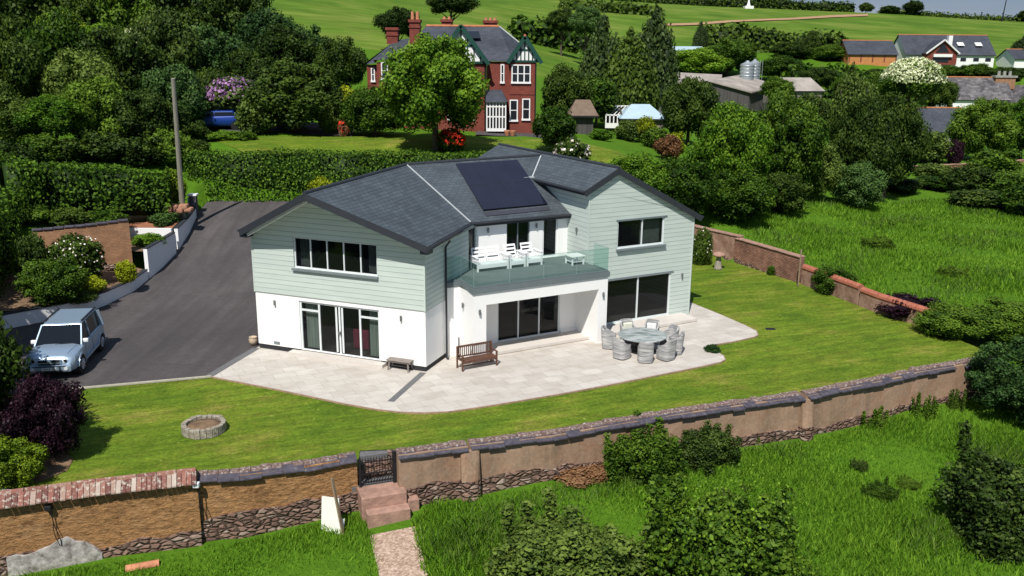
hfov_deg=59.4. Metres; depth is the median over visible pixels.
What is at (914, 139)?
broadleaf tree
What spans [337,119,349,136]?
shrub
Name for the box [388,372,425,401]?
drain channel
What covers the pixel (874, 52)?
garage building
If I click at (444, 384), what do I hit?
patio
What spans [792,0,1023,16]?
sky
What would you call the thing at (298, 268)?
window
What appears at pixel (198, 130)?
undergrowth shrub
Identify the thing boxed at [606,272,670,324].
sliding door
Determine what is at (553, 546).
shrub
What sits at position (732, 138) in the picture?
broadleaf tree
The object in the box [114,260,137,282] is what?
shrub
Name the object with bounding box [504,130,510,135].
terracotta pot
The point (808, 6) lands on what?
hedgerow
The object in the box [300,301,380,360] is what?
french door
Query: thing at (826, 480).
meadow grass
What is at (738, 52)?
broadleaf tree
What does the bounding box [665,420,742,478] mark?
bush
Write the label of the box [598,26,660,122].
conifer tree
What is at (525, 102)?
window
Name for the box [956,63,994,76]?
broadleaf tree
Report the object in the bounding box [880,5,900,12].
skyline tree
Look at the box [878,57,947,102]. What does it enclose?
blossom tree
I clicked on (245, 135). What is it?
bush
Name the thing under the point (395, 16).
broadleaf tree
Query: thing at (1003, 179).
scrub bush
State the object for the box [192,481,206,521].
wall fitting
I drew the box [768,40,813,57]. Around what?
broadleaf tree
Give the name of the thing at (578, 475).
bracken
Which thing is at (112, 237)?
garden wall
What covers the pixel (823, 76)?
broadleaf tree
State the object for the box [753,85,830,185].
broadleaf tree
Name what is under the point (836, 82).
broadleaf tree
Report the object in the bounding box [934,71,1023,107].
white cottage
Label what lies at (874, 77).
broadleaf tree
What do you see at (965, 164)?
garden wall
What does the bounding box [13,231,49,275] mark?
bush
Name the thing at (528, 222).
sliding door
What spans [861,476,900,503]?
weed
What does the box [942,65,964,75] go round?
broadleaf tree
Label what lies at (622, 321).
rattan chair
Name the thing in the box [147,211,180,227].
shrub
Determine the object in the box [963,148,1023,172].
scrub bush
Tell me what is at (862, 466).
weed
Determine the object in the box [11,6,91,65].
woodland tree
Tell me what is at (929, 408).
wall plant
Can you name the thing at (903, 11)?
hedgerow
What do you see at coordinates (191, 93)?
woodland tree
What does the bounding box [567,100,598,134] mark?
summerhouse
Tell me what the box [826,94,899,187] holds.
broadleaf tree
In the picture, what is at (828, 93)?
hedgerow
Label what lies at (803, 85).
brown shed
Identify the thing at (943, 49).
gable window
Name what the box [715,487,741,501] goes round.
weed
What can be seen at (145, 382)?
kerb
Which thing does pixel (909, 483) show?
weed
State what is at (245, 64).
woodland tree
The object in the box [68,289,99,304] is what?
shrub
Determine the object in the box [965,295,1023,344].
bush
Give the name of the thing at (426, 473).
boundary wall
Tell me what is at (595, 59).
conifer tree
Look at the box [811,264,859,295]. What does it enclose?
shrub
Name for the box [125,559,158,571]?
ridge tile
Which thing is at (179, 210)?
rock
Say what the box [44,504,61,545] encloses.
wall fitting
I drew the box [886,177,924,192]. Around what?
scrub bush
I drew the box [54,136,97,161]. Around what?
undergrowth shrub
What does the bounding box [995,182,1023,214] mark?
scrub bush
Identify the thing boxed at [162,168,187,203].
bush
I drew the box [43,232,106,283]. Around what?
rose bush
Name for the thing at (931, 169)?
scrub bush
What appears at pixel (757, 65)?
silo
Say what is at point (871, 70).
broadleaf tree
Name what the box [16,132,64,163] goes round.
undergrowth shrub
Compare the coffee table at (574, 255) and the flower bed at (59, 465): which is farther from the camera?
the coffee table at (574, 255)
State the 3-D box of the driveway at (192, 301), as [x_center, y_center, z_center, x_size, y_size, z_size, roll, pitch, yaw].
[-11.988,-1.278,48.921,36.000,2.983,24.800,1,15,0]
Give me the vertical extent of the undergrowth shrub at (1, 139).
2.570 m
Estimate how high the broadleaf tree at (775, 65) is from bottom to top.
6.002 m
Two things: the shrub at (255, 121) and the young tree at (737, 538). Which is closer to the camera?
the young tree at (737, 538)
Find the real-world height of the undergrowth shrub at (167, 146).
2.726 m
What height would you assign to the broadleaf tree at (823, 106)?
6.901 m
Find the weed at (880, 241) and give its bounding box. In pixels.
[860,233,896,249]
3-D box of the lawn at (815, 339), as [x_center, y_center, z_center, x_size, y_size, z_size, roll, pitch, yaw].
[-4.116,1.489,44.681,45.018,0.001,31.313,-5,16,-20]
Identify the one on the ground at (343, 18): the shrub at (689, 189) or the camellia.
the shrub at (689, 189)
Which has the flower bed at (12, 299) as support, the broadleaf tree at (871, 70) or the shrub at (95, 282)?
the shrub at (95, 282)
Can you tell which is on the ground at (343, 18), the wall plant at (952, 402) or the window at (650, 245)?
the wall plant at (952, 402)
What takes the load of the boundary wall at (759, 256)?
on the ground at (343, 18)
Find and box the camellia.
[693,227,713,265]
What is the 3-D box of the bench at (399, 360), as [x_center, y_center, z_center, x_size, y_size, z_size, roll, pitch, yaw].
[-4.631,3.178,37.190,1.100,0.455,0.493,6,16,20]
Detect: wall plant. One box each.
[766,266,775,274]
[860,405,888,430]
[910,392,938,420]
[948,388,968,412]
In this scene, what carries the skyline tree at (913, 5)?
on the ground at (343, 18)
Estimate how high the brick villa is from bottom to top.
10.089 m
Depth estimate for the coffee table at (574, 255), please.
41.43 m
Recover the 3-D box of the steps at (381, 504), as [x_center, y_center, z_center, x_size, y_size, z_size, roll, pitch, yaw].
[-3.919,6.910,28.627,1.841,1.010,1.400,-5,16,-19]
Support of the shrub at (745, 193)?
on the ground at (343, 18)
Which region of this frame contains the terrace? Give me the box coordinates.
[475,130,541,137]
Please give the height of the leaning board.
1.220 m
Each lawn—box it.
[8,257,982,488]
[212,137,708,212]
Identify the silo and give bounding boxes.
[739,61,757,79]
[751,59,762,79]
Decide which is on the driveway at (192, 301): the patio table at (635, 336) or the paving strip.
the paving strip
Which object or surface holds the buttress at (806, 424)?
on the ground at (343, 18)
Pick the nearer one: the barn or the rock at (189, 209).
the rock at (189, 209)
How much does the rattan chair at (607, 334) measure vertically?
0.960 m
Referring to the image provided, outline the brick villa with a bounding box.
[364,11,542,132]
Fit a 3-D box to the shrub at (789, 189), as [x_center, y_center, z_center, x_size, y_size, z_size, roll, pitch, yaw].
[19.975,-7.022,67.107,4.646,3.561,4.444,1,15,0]
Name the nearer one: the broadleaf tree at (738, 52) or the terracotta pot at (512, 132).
the terracotta pot at (512, 132)
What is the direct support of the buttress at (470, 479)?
on the ground at (343, 18)
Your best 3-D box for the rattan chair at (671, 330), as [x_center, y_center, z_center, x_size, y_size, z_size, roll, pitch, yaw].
[7.115,2.178,40.396,0.723,0.960,0.683,-6,16,-24]
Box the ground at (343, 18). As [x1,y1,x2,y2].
[3,0,1023,575]
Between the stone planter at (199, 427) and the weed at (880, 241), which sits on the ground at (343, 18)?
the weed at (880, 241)
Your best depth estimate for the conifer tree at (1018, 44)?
203.52 m
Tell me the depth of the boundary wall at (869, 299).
45.92 m
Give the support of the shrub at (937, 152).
on the ground at (343, 18)
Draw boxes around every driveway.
[3,200,321,365]
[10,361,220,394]
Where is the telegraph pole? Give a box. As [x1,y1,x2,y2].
[171,78,185,219]
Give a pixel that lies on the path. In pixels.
(396, 551)
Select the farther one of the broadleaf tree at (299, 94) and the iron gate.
the broadleaf tree at (299, 94)
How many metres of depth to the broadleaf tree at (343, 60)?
87.70 m
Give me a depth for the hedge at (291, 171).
59.96 m
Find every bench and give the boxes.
[386,357,413,372]
[456,340,497,371]
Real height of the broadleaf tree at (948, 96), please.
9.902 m
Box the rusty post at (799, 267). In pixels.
[797,249,801,286]
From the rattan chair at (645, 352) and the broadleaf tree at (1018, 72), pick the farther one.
the broadleaf tree at (1018, 72)
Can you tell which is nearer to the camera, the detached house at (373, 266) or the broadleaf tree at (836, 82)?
the detached house at (373, 266)
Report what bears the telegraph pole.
on the flower bed at (139, 222)
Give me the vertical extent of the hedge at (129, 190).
3.407 m
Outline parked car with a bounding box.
[25,307,105,375]
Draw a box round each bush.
[0,434,50,489]
[13,231,49,275]
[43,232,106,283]
[131,232,167,245]
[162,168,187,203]
[204,130,239,140]
[235,130,257,140]
[600,410,687,492]
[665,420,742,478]
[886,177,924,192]
[909,300,997,338]
[911,175,954,190]
[914,162,952,177]
[928,420,1023,565]
[940,164,996,190]
[944,188,1004,209]
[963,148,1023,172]
[964,334,1023,425]
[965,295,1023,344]
[983,169,1023,193]
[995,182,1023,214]
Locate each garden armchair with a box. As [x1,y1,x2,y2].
[502,243,526,267]
[519,242,542,265]
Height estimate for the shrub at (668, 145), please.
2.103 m
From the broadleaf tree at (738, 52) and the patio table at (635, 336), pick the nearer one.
the patio table at (635, 336)
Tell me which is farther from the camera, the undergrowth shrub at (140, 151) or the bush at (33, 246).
the undergrowth shrub at (140, 151)
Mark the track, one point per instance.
(810, 17)
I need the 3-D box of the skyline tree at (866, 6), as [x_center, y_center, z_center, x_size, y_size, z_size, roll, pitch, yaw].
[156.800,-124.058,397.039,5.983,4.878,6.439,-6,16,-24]
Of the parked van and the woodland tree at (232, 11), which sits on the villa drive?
the parked van
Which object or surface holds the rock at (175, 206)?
on the ground at (343, 18)
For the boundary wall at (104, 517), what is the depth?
26.40 m
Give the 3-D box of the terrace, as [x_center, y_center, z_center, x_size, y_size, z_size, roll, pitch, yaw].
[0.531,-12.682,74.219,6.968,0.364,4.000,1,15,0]
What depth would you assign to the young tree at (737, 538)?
23.27 m
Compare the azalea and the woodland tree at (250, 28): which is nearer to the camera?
the azalea
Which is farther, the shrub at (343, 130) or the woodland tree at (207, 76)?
the woodland tree at (207, 76)
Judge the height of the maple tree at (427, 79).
8.654 m
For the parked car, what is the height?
1.900 m
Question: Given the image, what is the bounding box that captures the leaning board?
[321,496,344,533]
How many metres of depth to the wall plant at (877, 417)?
34.85 m
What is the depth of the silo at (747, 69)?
152.66 m
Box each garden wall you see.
[32,219,132,270]
[916,159,1023,167]
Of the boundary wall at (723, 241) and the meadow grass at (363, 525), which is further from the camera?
the boundary wall at (723, 241)
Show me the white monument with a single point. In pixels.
(748, 6)
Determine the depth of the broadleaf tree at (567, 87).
84.51 m
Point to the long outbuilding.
(938, 118)
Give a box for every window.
[291,237,378,278]
[371,68,375,81]
[381,62,387,79]
[500,64,504,83]
[509,100,517,121]
[511,64,530,83]
[521,99,530,120]
[616,216,665,251]
[936,43,948,52]
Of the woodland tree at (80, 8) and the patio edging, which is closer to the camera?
the patio edging
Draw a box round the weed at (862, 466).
[849,457,868,472]
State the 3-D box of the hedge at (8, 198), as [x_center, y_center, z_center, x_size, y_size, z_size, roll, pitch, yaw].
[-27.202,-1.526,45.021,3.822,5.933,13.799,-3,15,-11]
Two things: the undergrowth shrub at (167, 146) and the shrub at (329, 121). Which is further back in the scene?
the shrub at (329, 121)
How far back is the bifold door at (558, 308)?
41.06 m
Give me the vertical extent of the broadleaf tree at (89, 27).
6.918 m
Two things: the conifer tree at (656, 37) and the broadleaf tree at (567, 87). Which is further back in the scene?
the conifer tree at (656, 37)
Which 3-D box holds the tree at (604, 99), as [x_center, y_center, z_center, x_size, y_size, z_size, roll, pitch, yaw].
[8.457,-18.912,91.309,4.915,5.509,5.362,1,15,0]
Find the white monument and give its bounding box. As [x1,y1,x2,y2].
[743,0,753,8]
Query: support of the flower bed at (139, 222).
on the ground at (343, 18)
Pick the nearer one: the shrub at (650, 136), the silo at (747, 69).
the shrub at (650, 136)
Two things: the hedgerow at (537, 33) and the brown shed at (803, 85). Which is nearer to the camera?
the brown shed at (803, 85)
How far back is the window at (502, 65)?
74.76 m
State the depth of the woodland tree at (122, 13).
88.67 m
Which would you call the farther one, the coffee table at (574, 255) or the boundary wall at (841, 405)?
the coffee table at (574, 255)
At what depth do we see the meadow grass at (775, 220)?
61.47 m
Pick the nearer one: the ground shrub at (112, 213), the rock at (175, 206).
the ground shrub at (112, 213)
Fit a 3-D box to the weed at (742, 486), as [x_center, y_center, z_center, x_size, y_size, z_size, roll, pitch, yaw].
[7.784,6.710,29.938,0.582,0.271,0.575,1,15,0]
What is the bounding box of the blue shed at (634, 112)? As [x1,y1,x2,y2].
[617,104,664,128]
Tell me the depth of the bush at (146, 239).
51.59 m
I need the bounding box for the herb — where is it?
[703,344,720,353]
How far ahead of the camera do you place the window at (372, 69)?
76.84 m
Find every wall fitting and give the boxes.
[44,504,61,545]
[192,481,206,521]
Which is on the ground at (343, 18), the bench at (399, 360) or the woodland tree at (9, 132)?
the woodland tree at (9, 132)
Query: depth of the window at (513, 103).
74.64 m
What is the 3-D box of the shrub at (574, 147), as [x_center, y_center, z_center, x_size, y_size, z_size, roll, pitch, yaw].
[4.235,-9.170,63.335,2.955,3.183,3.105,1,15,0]
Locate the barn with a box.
[677,72,769,111]
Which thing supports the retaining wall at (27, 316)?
on the driveway at (192, 301)
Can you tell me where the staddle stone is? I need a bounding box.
[712,252,724,269]
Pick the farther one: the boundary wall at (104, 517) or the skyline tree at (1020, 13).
the skyline tree at (1020, 13)
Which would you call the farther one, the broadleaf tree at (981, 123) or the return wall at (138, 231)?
the broadleaf tree at (981, 123)
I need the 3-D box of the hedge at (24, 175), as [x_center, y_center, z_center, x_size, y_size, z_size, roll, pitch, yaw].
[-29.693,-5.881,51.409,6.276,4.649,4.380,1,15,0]
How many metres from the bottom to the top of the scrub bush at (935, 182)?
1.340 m
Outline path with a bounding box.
[370,526,426,575]
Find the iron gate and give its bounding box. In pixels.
[358,450,396,486]
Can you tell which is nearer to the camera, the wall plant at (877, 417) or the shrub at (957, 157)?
the wall plant at (877, 417)
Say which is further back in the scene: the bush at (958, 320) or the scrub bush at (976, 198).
the scrub bush at (976, 198)
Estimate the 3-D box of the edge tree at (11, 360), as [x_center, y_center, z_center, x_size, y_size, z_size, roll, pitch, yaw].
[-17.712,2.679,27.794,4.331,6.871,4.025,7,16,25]
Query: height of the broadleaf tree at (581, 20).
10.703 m
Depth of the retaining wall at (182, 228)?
55.03 m
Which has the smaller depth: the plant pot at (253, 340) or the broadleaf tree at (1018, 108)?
the plant pot at (253, 340)
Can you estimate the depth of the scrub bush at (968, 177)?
81.31 m
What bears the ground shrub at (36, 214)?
on the ground at (343, 18)
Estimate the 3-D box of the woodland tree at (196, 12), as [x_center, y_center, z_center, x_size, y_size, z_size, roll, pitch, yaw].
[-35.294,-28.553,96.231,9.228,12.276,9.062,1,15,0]
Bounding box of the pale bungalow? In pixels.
[672,46,701,52]
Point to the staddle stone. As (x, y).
(718, 262)
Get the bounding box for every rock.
[166,203,178,210]
[173,208,183,212]
[178,203,188,209]
[184,207,193,211]
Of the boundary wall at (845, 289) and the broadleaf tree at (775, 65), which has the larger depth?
the broadleaf tree at (775, 65)
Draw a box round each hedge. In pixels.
[0,149,51,211]
[0,183,32,296]
[34,160,174,215]
[182,146,707,214]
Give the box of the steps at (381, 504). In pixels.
[357,482,418,528]
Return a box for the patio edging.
[211,302,758,413]
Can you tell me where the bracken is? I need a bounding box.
[553,462,607,488]
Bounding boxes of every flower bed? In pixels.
[0,268,141,310]
[7,454,73,488]
[83,213,181,227]
[130,237,144,250]
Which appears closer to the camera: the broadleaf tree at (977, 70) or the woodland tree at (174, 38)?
the woodland tree at (174, 38)
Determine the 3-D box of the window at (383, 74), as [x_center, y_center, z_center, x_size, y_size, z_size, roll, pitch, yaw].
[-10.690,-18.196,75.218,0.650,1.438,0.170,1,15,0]
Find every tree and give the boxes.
[0,0,35,36]
[0,17,44,98]
[0,79,16,110]
[0,95,52,143]
[0,311,32,407]
[0,370,88,458]
[10,94,84,139]
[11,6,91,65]
[27,0,94,25]
[30,9,87,27]
[32,48,124,97]
[59,73,139,140]
[78,24,167,91]
[80,22,124,32]
[83,0,160,28]
[100,87,192,139]
[126,5,204,73]
[137,62,210,130]
[139,0,222,32]
[186,23,249,71]
[195,66,234,111]
[215,0,268,36]
[220,44,273,80]
[234,6,299,54]
[240,57,346,130]
[251,22,319,70]
[253,0,273,8]
[286,24,330,59]
[313,36,368,89]
[339,84,402,135]
[371,6,419,39]
[376,32,489,150]
[425,0,481,24]
[531,105,577,153]
[540,63,594,112]
[543,6,573,55]
[567,4,601,51]
[579,10,619,81]
[589,74,618,127]
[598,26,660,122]
[637,4,681,127]
[642,461,830,575]
[659,75,720,144]
[676,47,734,73]
[683,100,774,177]
[691,20,708,47]
[708,38,758,76]
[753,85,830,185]
[758,76,795,96]
[760,55,805,77]
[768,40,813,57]
[793,91,832,136]
[797,67,835,86]
[802,29,821,56]
[808,44,845,60]
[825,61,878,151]
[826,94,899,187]
[831,73,855,90]
[859,2,874,12]
[860,70,886,97]
[862,68,883,75]
[872,91,934,198]
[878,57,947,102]
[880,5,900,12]
[901,0,924,11]
[926,79,959,106]
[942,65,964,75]
[944,97,1022,156]
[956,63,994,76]
[984,66,1023,81]
[1008,96,1023,158]
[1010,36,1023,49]
[1016,10,1023,18]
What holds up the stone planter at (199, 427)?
on the lawn at (815, 339)
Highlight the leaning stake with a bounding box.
[330,478,343,534]
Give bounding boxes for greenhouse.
[602,105,627,127]
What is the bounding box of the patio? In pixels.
[213,302,757,411]
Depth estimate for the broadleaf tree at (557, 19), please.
161.88 m
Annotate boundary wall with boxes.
[0,467,202,575]
[197,451,357,541]
[396,440,468,505]
[467,390,805,494]
[694,224,743,259]
[733,238,804,282]
[800,356,993,434]
[801,264,863,304]
[859,287,934,324]
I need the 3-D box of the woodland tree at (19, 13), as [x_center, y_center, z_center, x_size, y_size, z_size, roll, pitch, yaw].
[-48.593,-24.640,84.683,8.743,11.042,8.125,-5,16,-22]
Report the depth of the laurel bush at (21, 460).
26.89 m
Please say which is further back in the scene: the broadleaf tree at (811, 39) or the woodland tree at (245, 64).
the broadleaf tree at (811, 39)
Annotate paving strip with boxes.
[206,348,258,375]
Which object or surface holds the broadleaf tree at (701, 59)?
on the ground at (343, 18)
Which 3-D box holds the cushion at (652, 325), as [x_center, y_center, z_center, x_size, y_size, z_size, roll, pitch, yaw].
[6.397,1.802,41.089,0.440,0.400,0.140,7,16,23]
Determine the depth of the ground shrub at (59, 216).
50.67 m
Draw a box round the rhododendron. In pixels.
[204,75,253,111]
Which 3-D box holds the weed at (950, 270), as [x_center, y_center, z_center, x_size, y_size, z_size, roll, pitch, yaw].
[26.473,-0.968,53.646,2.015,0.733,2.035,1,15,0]
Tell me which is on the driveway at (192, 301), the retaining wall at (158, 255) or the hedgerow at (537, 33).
the retaining wall at (158, 255)
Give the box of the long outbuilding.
[916,107,960,141]
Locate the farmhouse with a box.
[894,34,995,66]
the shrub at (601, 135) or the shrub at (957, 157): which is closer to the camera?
the shrub at (601, 135)
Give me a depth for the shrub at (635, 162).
60.06 m
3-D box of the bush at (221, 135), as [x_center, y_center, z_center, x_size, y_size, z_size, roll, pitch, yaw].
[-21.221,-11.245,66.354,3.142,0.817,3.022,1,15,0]
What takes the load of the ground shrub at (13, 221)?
on the ground at (343, 18)
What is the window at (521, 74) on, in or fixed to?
in the brick villa
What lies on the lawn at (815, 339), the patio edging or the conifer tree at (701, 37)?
the patio edging
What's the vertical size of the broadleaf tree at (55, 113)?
4.110 m
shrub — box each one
[0,131,24,143]
[0,140,38,163]
[9,210,23,230]
[11,255,91,306]
[15,204,53,223]
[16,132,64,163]
[44,207,94,225]
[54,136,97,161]
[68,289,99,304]
[82,131,130,162]
[82,274,107,291]
[88,207,129,222]
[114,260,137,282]
[117,136,167,165]
[147,211,180,227]
[148,128,195,168]
[182,120,211,140]
[192,139,210,154]
[234,96,281,134]
[307,175,331,189]
[317,103,339,133]
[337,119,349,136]
[339,85,353,120]
[481,486,655,575]
[552,135,591,159]
[587,129,614,140]
[610,150,670,191]
[614,119,640,141]
[636,115,657,141]
[640,126,669,147]
[652,134,682,159]
[657,154,722,211]
[666,131,685,158]
[708,167,777,226]
[766,170,812,214]
[800,143,845,199]
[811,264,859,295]
[830,161,889,208]
[874,292,942,319]
[920,130,954,162]
[945,138,965,163]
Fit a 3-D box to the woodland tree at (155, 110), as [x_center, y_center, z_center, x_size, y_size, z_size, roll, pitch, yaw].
[-25.551,-11.480,62.052,5.404,4.722,5.495,8,17,27]
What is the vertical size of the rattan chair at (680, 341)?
0.960 m
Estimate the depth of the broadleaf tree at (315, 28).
93.70 m
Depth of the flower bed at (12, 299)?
45.25 m
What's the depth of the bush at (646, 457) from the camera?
30.07 m
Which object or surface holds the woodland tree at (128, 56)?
on the ground at (343, 18)
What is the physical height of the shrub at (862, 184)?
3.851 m
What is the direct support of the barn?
on the ground at (343, 18)
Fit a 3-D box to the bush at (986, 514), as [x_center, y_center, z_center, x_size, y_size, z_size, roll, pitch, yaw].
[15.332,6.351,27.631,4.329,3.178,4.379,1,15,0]
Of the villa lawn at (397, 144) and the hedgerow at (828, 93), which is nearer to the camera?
the villa lawn at (397, 144)
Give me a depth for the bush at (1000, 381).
35.20 m
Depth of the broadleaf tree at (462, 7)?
155.75 m
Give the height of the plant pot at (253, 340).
0.380 m
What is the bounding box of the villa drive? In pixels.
[206,122,353,135]
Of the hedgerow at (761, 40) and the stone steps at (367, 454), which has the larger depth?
the hedgerow at (761, 40)
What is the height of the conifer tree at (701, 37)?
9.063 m
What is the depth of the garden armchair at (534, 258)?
41.27 m
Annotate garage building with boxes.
[837,40,898,65]
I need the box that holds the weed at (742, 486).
[738,483,751,492]
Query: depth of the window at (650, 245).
42.99 m
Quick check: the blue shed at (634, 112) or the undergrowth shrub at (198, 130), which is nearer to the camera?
the undergrowth shrub at (198, 130)
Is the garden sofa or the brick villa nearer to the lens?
the garden sofa
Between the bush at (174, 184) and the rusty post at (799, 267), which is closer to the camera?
the rusty post at (799, 267)
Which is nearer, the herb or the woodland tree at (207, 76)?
the herb
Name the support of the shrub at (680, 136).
on the ground at (343, 18)
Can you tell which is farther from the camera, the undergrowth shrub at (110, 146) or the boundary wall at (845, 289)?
the undergrowth shrub at (110, 146)
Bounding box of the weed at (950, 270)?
[934,264,970,277]
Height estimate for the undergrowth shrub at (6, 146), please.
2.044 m
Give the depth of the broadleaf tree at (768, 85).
115.99 m
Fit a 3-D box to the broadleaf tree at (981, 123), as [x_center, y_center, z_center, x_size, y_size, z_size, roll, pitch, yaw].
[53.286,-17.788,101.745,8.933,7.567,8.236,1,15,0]
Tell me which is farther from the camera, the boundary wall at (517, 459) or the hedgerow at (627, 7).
the hedgerow at (627, 7)
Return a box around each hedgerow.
[506,14,619,54]
[554,0,665,15]
[614,0,856,11]
[704,21,848,52]
[780,61,1022,106]
[876,5,1023,21]
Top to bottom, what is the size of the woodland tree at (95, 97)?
5.521 m
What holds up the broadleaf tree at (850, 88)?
on the ground at (343, 18)
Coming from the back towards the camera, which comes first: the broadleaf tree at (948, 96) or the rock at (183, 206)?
the broadleaf tree at (948, 96)
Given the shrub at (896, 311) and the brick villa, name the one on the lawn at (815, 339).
the shrub at (896, 311)
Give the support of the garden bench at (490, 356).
on the patio
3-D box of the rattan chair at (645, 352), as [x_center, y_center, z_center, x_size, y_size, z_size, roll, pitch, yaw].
[5.718,2.701,38.363,0.683,0.960,0.723,1,15,2]
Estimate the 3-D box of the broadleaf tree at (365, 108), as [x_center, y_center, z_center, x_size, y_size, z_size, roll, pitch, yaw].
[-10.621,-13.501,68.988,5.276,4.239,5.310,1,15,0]
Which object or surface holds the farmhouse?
on the ground at (343, 18)
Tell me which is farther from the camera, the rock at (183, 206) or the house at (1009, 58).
the house at (1009, 58)
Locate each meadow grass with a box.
[2,510,380,575]
[410,399,1023,575]
[738,196,1023,308]
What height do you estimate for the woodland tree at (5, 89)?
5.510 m
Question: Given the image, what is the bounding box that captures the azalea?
[436,127,465,153]
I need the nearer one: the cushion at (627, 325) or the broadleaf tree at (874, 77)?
the cushion at (627, 325)
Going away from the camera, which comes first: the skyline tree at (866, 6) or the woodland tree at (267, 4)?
the woodland tree at (267, 4)
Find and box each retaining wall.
[0,269,147,328]
[143,232,176,277]
[173,207,196,248]
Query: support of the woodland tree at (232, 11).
on the ground at (343, 18)
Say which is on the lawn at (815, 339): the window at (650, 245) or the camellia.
the camellia
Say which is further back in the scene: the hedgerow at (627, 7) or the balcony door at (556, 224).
the hedgerow at (627, 7)
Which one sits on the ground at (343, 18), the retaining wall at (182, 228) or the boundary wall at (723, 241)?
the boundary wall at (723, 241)
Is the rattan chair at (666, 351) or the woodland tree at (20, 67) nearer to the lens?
the rattan chair at (666, 351)
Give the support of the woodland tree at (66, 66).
on the ground at (343, 18)
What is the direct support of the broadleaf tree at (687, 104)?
on the ground at (343, 18)
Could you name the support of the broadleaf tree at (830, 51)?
on the ground at (343, 18)
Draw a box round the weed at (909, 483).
[895,473,923,490]
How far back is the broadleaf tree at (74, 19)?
81.09 m
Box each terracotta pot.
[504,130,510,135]
[510,130,515,135]
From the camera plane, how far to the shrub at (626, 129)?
82.34 m
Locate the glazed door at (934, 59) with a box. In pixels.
[932,58,948,61]
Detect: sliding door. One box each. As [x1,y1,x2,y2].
[506,222,528,261]
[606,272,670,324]
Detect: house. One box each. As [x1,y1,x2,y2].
[237,143,703,371]
[995,49,1023,67]
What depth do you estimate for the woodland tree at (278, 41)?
89.81 m
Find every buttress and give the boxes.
[460,449,480,501]
[798,398,813,441]
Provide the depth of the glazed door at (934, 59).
199.36 m
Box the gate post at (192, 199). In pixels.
[187,193,198,215]
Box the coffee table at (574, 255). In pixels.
[564,253,585,265]
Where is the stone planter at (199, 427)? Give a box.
[181,414,225,439]
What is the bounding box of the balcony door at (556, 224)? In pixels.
[542,219,557,256]
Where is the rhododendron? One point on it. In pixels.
(224, 95)
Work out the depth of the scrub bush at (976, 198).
75.51 m
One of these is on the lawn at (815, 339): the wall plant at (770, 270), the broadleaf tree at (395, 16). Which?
the wall plant at (770, 270)
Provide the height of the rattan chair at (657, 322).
0.960 m
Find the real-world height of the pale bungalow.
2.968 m
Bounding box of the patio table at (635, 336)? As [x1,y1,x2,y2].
[618,327,666,353]
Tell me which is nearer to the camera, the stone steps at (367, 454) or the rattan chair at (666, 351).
the stone steps at (367, 454)
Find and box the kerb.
[72,375,210,388]
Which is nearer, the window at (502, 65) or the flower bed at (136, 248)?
the flower bed at (136, 248)
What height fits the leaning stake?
1.828 m
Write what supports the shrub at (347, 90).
on the ground at (343, 18)
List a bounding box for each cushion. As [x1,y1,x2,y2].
[623,322,632,328]
[647,323,656,328]
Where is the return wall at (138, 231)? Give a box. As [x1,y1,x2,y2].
[129,228,172,236]
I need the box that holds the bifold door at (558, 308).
[497,295,559,341]
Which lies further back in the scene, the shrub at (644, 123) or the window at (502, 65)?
the shrub at (644, 123)
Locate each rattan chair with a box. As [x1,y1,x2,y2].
[601,325,617,348]
[612,337,630,360]
[620,318,635,342]
[637,342,653,362]
[644,319,659,343]
[656,339,676,361]
[660,324,679,344]
[670,331,684,354]
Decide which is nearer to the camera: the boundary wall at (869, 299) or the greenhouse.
the boundary wall at (869, 299)
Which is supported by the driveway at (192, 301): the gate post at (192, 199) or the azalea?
the gate post at (192, 199)
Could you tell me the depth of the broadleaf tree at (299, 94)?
66.92 m
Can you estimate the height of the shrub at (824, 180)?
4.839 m
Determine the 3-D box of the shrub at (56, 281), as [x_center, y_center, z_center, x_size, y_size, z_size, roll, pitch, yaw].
[-22.492,-0.383,43.978,3.352,2.431,3.344,11,18,33]
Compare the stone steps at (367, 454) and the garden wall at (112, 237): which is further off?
the garden wall at (112, 237)
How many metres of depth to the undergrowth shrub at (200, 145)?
62.27 m
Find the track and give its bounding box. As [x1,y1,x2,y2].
[666,14,867,25]
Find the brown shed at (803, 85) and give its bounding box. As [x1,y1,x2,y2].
[763,77,825,102]
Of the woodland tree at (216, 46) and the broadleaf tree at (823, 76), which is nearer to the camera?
the woodland tree at (216, 46)
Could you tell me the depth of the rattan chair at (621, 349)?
38.53 m
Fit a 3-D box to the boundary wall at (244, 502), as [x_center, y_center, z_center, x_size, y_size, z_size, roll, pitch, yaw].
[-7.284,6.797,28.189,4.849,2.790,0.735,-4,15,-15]
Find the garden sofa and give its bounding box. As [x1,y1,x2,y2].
[469,245,509,271]
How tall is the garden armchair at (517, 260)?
0.920 m
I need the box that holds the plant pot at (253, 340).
[249,335,257,345]
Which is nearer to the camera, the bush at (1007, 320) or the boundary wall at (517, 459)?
the boundary wall at (517, 459)
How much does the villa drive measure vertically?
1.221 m
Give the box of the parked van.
[201,110,238,129]

